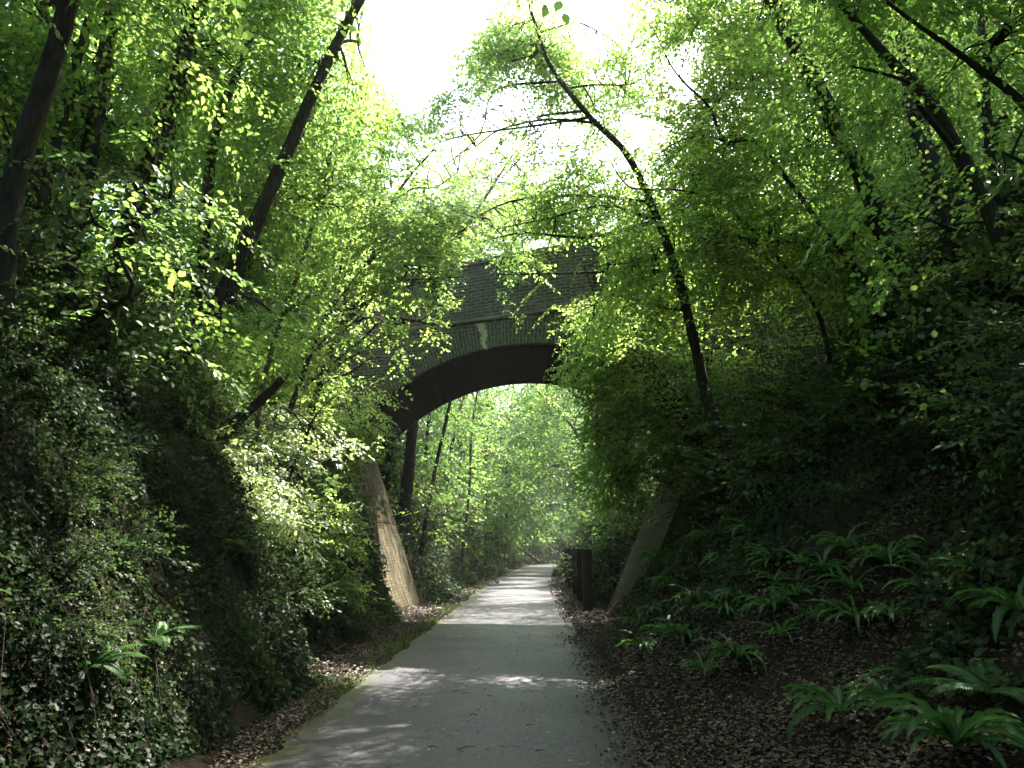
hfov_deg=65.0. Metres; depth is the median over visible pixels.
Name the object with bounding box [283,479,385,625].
bush
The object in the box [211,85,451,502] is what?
tree
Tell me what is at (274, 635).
shrub
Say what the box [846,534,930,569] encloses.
fern
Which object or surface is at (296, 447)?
bush
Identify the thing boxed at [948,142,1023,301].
shrub
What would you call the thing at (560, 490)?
tree
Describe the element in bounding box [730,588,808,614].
fern
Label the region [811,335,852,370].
shrub
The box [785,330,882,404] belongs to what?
shrub
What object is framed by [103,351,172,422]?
shrub
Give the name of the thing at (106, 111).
tree
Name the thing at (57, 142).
tree
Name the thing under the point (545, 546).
shrub
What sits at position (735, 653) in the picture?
fern
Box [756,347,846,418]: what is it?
shrub
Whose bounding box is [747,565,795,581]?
fern
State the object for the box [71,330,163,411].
shrub
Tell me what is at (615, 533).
shrub
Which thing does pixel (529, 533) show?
tree
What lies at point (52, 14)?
tree
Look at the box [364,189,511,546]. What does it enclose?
tree
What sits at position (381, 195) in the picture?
sapling
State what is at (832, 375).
shrub
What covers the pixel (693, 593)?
fern
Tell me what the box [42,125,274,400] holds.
sapling
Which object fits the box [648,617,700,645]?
fern
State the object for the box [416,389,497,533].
tree
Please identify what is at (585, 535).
shrub
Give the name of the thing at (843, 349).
shrub
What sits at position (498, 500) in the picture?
tree
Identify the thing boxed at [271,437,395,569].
shrub
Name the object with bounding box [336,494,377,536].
shrub
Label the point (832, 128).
tree
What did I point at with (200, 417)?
shrub
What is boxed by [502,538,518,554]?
shrub
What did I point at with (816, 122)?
tree
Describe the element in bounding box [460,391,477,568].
sapling
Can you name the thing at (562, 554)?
shrub
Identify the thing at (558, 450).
tree
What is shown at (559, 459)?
tree
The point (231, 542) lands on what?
fern
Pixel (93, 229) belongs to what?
tree
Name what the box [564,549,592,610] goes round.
timber fence
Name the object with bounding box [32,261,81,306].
shrub
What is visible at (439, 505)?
shrub
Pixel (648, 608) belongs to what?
fern
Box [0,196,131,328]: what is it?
shrub
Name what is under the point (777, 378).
shrub
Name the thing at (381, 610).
shrub
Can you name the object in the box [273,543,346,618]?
shrub
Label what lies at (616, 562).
shrub
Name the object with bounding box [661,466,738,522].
shrub
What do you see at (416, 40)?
sky
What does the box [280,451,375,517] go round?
shrub
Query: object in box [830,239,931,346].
shrub
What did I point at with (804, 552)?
fern
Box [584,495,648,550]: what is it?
shrub
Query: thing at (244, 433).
shrub
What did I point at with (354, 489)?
shrub
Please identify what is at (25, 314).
shrub
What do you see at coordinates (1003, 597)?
fern
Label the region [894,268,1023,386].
shrub
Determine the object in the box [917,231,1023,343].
shrub
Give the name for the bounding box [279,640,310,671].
shrub
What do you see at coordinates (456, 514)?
shrub
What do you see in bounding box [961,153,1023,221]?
shrub
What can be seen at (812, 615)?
fern
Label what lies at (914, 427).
shrub
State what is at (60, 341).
shrub
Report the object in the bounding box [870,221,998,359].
shrub
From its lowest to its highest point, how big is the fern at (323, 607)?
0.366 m
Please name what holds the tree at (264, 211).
on the ground at (240, 717)
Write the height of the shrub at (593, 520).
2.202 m
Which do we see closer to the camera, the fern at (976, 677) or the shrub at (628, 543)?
the fern at (976, 677)
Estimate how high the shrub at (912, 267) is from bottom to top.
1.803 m
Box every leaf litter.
[0,564,501,767]
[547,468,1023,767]
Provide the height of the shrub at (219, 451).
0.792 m
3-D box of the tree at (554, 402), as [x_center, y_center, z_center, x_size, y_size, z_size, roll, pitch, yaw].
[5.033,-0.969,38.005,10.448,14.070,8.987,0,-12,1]
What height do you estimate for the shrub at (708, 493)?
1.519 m
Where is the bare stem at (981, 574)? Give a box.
[980,526,988,627]
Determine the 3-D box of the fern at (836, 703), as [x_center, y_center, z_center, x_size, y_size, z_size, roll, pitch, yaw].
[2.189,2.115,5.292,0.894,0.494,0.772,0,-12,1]
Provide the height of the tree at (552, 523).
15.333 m
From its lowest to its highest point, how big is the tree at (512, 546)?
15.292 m
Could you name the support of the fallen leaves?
on the path
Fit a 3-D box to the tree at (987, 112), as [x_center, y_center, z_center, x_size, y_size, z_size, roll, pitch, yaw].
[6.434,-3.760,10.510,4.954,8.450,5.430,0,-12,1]
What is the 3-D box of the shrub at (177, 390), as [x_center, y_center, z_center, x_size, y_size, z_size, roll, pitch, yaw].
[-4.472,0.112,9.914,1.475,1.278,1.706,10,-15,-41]
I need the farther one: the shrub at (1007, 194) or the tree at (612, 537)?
the tree at (612, 537)
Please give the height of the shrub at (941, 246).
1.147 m
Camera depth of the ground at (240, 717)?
6.93 m
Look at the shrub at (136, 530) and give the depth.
6.32 m
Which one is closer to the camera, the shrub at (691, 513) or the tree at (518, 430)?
the shrub at (691, 513)
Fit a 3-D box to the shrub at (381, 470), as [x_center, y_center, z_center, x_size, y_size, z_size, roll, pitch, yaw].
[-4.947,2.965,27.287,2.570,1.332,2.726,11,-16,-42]
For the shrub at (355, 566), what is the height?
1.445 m
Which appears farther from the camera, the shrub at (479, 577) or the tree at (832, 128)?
the shrub at (479, 577)
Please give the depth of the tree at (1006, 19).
7.93 m
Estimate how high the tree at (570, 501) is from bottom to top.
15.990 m
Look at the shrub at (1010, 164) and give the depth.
10.39 m
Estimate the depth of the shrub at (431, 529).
28.55 m
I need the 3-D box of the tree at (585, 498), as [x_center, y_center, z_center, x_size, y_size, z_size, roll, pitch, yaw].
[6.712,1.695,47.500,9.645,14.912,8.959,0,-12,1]
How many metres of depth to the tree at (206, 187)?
13.11 m
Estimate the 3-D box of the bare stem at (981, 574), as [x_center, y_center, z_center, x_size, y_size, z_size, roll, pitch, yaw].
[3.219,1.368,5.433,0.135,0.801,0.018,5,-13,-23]
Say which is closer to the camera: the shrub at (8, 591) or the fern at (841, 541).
the shrub at (8, 591)
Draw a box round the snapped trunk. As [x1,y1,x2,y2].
[212,376,285,442]
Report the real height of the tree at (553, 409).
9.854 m
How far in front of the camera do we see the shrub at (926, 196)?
14.99 m
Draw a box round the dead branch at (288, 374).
[284,309,397,386]
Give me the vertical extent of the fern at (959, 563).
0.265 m
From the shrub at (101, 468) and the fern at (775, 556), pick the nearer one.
the shrub at (101, 468)
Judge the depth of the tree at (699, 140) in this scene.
12.77 m
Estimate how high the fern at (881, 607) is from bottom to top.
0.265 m
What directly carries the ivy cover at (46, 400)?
on the ground at (240, 717)
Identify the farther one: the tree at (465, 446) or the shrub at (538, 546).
the shrub at (538, 546)
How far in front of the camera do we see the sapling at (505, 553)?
64.86 m
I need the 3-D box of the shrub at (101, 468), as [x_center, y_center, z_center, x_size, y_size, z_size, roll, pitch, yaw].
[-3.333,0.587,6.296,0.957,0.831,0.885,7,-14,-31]
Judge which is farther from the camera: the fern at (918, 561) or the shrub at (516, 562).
the shrub at (516, 562)
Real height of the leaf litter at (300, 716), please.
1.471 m
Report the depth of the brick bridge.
19.50 m
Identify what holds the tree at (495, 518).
on the ground at (240, 717)
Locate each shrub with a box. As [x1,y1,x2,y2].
[0,147,80,249]
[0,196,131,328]
[0,288,75,361]
[0,295,6,305]
[0,533,38,629]
[1,120,84,260]
[7,497,102,591]
[18,314,94,388]
[21,320,89,372]
[22,574,139,667]
[27,426,135,524]
[31,222,194,380]
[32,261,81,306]
[51,501,143,598]
[52,413,148,510]
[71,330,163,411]
[77,256,212,368]
[86,331,187,419]
[99,472,200,585]
[103,264,212,401]
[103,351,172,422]
[105,515,150,572]
[140,352,209,434]
[141,378,214,446]
[142,298,242,375]
[153,305,251,402]
[154,406,215,455]
[164,369,294,476]
[181,420,233,470]
[203,364,328,459]
[213,465,249,491]
[218,349,278,410]
[225,493,279,565]
[233,406,330,494]
[242,528,286,588]
[252,588,290,643]
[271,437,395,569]
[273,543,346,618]
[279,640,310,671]
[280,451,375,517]
[284,501,342,584]
[318,460,366,504]
[320,572,403,641]
[334,551,382,611]
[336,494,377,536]
[344,532,386,572]
[363,540,389,578]
[365,593,394,621]
[377,430,442,527]
[377,434,426,495]
[378,445,423,496]
[378,457,396,493]
[379,457,456,527]
[379,463,400,484]
[382,583,392,600]
[392,487,474,546]
[413,481,459,526]
[415,500,473,533]
[437,529,486,557]
[447,556,499,586]
[469,543,495,562]
[474,542,505,575]
[476,521,502,545]
[486,533,511,559]
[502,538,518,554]
[510,552,521,566]
[510,552,533,564]
[513,528,556,562]
[516,543,536,566]
[522,542,551,564]
[533,530,563,557]
[551,538,609,584]
[552,535,589,558]
[552,547,617,591]
[554,541,586,565]
[560,540,603,570]
[571,522,597,540]
[574,517,605,545]
[577,515,621,550]
[581,502,626,538]
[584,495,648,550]
[586,503,648,550]
[591,483,657,564]
[592,523,639,573]
[592,541,627,571]
[594,504,647,556]
[594,538,633,575]
[600,545,632,577]
[611,513,644,559]
[624,483,656,511]
[651,364,847,533]
[660,439,761,547]
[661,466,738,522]
[688,452,731,511]
[698,401,799,475]
[702,449,781,501]
[723,372,803,480]
[725,366,857,495]
[732,406,806,448]
[735,388,811,485]
[754,353,862,424]
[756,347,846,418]
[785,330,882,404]
[786,343,882,408]
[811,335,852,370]
[825,315,862,365]
[827,306,888,345]
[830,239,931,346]
[830,378,979,464]
[833,280,1023,515]
[843,311,880,353]
[850,279,1011,427]
[851,291,990,396]
[852,269,919,338]
[855,223,952,323]
[858,249,925,333]
[869,292,967,360]
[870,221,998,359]
[871,239,944,301]
[875,232,1021,337]
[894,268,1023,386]
[901,199,970,270]
[906,251,1023,488]
[915,162,1009,234]
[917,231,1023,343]
[919,334,1023,431]
[920,185,1023,273]
[924,170,1023,285]
[934,179,1023,228]
[938,232,1023,372]
[942,212,1023,284]
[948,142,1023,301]
[951,121,1023,180]
[955,145,1023,237]
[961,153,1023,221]
[977,220,1023,288]
[1001,217,1023,280]
[1003,190,1023,245]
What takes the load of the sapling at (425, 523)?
on the ground at (240, 717)
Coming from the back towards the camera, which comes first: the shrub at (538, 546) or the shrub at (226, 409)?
the shrub at (538, 546)
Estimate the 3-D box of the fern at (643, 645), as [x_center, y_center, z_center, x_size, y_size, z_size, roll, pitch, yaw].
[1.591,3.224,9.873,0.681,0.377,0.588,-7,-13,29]
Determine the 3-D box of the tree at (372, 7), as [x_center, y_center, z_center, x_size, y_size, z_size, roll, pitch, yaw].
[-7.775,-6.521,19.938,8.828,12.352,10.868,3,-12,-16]
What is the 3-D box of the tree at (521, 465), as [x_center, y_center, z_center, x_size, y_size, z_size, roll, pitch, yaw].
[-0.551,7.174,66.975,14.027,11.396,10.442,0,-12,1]
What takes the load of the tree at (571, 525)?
on the ground at (240, 717)
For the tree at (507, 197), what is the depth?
30.96 m
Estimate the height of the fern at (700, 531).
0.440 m
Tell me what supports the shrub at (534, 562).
on the ground at (240, 717)
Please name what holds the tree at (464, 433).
on the ground at (240, 717)
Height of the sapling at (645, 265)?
4.737 m
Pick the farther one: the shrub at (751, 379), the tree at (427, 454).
the tree at (427, 454)
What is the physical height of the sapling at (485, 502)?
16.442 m
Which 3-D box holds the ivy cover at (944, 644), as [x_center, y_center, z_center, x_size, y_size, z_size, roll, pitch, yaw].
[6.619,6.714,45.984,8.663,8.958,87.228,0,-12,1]
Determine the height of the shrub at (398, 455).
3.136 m
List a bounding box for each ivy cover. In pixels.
[0,220,534,767]
[560,194,1023,755]
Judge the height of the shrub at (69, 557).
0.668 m
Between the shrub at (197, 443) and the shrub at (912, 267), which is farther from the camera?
the shrub at (912, 267)
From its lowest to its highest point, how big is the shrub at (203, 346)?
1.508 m
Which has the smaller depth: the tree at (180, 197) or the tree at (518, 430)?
the tree at (180, 197)
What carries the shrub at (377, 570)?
on the ground at (240, 717)
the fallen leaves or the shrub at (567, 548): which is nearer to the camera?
the fallen leaves
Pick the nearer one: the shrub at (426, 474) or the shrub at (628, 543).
the shrub at (628, 543)
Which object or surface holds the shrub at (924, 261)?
on the ground at (240, 717)
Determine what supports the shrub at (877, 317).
on the ground at (240, 717)
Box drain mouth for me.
[484,564,497,577]
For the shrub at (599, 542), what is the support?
on the ground at (240, 717)
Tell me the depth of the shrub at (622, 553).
24.39 m
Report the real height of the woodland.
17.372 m
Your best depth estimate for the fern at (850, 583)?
7.20 m
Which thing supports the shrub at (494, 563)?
on the ground at (240, 717)
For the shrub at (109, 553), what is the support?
on the ground at (240, 717)
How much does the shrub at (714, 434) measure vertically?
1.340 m
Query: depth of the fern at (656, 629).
9.60 m
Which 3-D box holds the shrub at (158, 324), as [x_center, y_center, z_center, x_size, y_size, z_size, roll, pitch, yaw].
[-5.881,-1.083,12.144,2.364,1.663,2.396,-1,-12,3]
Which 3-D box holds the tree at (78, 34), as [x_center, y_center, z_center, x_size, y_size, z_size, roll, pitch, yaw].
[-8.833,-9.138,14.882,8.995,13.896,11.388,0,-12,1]
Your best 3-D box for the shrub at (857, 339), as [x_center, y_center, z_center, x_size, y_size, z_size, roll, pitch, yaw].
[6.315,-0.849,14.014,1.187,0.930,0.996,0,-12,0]
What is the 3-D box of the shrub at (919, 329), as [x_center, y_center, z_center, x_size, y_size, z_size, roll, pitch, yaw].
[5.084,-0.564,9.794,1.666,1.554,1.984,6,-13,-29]
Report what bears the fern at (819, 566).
on the ground at (240, 717)
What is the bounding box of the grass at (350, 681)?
[211,578,492,738]
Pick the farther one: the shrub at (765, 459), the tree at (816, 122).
the tree at (816, 122)
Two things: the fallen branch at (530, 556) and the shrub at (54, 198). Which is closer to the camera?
the shrub at (54, 198)
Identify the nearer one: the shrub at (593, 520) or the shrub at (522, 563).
the shrub at (593, 520)
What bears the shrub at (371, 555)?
on the ground at (240, 717)
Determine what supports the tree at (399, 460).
on the ground at (240, 717)
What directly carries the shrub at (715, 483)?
on the ground at (240, 717)
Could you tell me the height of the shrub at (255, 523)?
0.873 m
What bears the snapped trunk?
on the ground at (240, 717)
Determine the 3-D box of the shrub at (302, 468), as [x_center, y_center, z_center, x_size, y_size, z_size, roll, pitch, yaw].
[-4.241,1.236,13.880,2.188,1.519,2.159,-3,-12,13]
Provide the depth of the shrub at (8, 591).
4.20 m
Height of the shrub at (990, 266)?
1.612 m
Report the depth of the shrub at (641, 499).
28.75 m
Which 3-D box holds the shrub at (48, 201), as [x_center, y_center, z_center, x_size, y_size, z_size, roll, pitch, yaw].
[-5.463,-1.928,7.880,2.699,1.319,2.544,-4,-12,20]
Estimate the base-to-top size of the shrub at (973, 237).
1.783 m
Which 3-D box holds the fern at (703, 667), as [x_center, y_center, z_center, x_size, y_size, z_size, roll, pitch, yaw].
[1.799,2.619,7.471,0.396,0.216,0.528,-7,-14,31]
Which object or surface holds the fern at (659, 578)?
on the ground at (240, 717)
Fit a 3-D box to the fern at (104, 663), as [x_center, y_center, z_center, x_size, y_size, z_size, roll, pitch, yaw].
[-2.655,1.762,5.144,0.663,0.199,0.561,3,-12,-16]
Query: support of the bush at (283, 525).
on the ground at (240, 717)
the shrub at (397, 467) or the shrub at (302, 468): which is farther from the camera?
the shrub at (397, 467)
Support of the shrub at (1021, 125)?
on the ground at (240, 717)
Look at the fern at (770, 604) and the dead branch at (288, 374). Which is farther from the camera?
the dead branch at (288, 374)
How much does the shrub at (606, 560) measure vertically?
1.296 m
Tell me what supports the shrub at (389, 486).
on the ground at (240, 717)
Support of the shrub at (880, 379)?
on the ground at (240, 717)
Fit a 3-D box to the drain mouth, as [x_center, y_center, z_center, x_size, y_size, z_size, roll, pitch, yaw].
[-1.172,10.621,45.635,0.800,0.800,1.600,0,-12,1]
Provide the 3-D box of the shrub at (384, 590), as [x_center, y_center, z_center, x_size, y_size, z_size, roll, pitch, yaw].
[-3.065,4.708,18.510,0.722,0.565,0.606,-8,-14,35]
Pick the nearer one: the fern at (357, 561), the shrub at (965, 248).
the shrub at (965, 248)
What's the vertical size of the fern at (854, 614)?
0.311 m
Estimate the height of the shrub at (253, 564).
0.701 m
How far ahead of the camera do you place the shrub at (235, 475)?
10.23 m
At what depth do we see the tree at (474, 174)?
28.68 m
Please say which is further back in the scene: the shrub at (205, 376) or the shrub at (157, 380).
the shrub at (205, 376)
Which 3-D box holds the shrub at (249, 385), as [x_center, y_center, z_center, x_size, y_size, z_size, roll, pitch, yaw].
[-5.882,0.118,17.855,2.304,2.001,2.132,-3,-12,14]
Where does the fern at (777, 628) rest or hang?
on the ground at (240, 717)
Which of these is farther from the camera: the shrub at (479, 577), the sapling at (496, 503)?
the sapling at (496, 503)
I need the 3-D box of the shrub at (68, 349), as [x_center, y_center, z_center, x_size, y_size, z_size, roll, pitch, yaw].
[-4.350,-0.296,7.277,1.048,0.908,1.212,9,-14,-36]
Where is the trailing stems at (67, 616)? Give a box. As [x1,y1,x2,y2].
[0,297,345,767]
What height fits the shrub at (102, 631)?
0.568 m
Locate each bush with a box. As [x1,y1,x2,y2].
[207,428,354,564]
[215,387,384,514]
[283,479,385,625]
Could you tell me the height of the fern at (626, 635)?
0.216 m
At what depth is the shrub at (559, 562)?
28.14 m
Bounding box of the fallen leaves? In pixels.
[254,602,635,765]
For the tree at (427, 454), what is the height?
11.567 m
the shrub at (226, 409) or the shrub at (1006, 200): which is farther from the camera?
the shrub at (226, 409)
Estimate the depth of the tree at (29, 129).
7.58 m
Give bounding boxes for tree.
[0,0,229,227]
[0,0,273,369]
[0,0,292,311]
[0,0,360,348]
[2,2,148,100]
[2,11,136,234]
[18,0,367,438]
[19,0,381,347]
[19,2,250,297]
[83,0,384,417]
[84,43,334,309]
[89,0,455,406]
[181,142,428,309]
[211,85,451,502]
[270,82,530,469]
[339,196,490,509]
[340,103,584,492]
[352,147,602,466]
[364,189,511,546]
[370,170,433,453]
[379,0,751,489]
[383,388,536,555]
[405,385,552,547]
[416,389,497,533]
[416,390,501,541]
[418,384,579,519]
[420,384,561,531]
[420,390,580,567]
[457,387,560,557]
[464,384,655,525]
[472,409,567,564]
[482,426,575,506]
[500,384,671,551]
[500,455,576,567]
[504,388,603,507]
[508,384,606,533]
[518,205,672,548]
[525,236,646,490]
[526,396,593,541]
[526,447,577,551]
[528,253,848,533]
[528,385,657,538]
[537,493,586,544]
[540,418,597,514]
[542,0,913,359]
[543,407,596,538]
[545,493,585,541]
[554,201,666,517]
[569,403,604,521]
[602,0,984,351]
[669,0,1023,287]
[705,0,1023,333]
[737,52,920,181]
[760,0,1021,200]
[767,2,1023,283]
[801,0,1023,382]
[913,15,1019,114]
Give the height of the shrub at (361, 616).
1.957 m
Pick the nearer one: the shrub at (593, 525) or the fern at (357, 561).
the fern at (357, 561)
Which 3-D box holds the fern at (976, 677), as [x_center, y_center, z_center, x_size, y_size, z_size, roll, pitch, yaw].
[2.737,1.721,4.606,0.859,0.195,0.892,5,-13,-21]
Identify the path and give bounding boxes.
[243,563,649,767]
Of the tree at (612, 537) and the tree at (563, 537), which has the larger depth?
the tree at (563, 537)
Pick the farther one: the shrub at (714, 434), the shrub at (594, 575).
the shrub at (594, 575)
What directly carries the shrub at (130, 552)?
on the ground at (240, 717)
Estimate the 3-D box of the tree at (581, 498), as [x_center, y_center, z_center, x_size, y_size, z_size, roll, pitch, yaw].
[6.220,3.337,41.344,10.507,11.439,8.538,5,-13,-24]
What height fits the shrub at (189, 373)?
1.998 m
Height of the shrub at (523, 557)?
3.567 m
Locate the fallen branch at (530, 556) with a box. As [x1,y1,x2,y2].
[517,547,538,562]
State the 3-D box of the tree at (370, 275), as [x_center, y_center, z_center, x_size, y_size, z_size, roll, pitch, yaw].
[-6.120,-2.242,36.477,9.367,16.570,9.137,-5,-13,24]
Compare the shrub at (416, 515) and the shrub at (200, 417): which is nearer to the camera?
the shrub at (200, 417)
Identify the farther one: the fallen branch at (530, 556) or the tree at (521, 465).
the tree at (521, 465)
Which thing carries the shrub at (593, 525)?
on the ground at (240, 717)
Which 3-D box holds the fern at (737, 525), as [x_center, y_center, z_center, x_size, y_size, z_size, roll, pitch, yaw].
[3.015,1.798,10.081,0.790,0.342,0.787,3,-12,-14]
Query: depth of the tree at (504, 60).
14.92 m
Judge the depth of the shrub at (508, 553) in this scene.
59.29 m
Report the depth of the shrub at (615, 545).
24.79 m
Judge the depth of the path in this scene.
8.35 m
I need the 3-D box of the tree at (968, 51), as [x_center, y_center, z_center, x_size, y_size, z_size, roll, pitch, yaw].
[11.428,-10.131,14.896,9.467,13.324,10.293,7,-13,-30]
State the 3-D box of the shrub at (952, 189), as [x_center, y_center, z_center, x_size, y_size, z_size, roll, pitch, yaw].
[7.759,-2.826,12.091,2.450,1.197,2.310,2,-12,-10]
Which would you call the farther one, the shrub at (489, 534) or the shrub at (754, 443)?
the shrub at (489, 534)
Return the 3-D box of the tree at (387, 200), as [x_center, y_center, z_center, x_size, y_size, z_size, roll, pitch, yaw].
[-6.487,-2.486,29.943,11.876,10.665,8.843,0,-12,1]
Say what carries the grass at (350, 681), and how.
on the ground at (240, 717)
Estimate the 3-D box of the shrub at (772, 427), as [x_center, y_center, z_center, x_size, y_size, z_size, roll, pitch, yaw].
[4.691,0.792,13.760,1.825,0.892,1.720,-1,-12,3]
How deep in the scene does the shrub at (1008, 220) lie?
8.34 m
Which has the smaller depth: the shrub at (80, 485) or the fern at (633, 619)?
the shrub at (80, 485)
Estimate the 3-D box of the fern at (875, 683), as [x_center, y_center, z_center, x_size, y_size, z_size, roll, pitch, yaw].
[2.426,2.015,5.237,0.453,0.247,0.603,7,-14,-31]
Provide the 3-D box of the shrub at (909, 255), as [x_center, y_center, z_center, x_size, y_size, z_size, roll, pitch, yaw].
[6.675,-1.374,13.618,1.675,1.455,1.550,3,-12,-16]
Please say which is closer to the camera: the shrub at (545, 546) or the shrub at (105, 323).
the shrub at (105, 323)
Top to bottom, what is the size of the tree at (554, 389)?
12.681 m
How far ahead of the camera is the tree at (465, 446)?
44.06 m
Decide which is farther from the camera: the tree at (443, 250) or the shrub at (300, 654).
the tree at (443, 250)
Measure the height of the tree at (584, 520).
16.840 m
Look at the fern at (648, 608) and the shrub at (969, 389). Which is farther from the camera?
the fern at (648, 608)
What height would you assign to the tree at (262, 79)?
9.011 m
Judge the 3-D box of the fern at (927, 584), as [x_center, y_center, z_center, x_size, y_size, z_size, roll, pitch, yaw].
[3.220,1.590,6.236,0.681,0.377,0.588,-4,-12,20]
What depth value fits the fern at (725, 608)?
8.32 m
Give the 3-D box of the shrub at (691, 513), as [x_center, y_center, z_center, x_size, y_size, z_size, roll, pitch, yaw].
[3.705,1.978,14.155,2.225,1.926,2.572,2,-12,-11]
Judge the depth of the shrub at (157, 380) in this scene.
8.94 m
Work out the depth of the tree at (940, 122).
9.86 m
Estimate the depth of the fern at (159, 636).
6.07 m
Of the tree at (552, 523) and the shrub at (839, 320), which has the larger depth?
the tree at (552, 523)
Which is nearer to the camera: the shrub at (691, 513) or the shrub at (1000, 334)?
the shrub at (1000, 334)
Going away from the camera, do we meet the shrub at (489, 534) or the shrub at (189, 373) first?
the shrub at (189, 373)
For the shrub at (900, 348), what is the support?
on the ground at (240, 717)
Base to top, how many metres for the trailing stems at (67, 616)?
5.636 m
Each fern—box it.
[65,643,150,679]
[138,621,199,649]
[222,537,268,559]
[299,597,332,614]
[344,554,373,565]
[606,627,637,641]
[613,629,657,651]
[618,608,650,624]
[630,599,669,618]
[638,547,666,562]
[638,615,672,647]
[643,567,687,590]
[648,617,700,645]
[668,584,707,602]
[680,651,725,675]
[683,521,721,539]
[689,591,743,615]
[692,631,767,672]
[698,552,732,568]
[712,582,748,603]
[723,518,777,537]
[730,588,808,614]
[742,543,794,568]
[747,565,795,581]
[754,617,802,643]
[760,575,828,598]
[770,547,815,564]
[777,667,909,745]
[784,551,849,580]
[793,603,830,622]
[804,522,878,564]
[806,593,883,631]
[812,565,883,590]
[841,675,932,713]
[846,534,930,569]
[855,596,916,621]
[868,692,1023,767]
[880,564,959,593]
[891,548,945,567]
[893,657,1023,703]
[928,552,1014,588]
[944,576,1023,643]
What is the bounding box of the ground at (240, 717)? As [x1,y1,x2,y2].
[0,239,1023,767]
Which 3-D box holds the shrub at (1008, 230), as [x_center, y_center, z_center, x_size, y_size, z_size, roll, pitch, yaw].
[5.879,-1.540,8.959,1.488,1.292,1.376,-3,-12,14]
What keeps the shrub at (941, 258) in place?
on the ground at (240, 717)
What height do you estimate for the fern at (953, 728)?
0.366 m
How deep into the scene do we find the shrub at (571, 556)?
29.96 m
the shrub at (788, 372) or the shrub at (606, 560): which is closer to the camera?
the shrub at (788, 372)
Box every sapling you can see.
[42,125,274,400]
[189,3,429,486]
[418,401,451,562]
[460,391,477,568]
[472,394,487,565]
[494,387,501,561]
[504,385,514,566]
[545,147,837,389]
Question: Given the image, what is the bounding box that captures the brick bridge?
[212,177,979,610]
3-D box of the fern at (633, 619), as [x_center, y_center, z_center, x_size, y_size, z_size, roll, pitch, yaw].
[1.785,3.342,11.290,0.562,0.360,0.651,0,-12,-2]
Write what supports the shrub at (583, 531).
on the ground at (240, 717)
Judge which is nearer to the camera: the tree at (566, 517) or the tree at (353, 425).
the tree at (353, 425)
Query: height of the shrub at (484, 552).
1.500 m
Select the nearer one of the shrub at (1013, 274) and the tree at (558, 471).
the shrub at (1013, 274)
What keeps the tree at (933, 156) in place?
on the ground at (240, 717)
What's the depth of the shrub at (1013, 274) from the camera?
7.03 m
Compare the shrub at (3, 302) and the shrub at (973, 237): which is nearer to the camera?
the shrub at (3, 302)
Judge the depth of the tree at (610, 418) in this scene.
14.82 m
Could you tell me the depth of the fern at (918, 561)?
6.71 m
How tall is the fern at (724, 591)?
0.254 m
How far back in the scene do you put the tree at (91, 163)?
9.39 m
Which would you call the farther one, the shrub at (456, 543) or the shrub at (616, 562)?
the shrub at (456, 543)
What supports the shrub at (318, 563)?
on the ground at (240, 717)
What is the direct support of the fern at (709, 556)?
on the ground at (240, 717)
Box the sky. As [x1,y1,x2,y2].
[6,0,1010,503]
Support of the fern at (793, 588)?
on the ground at (240, 717)
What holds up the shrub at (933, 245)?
on the ground at (240, 717)
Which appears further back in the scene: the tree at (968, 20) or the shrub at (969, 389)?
the tree at (968, 20)
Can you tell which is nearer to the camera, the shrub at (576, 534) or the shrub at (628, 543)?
the shrub at (628, 543)
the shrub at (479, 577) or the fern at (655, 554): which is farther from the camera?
the shrub at (479, 577)

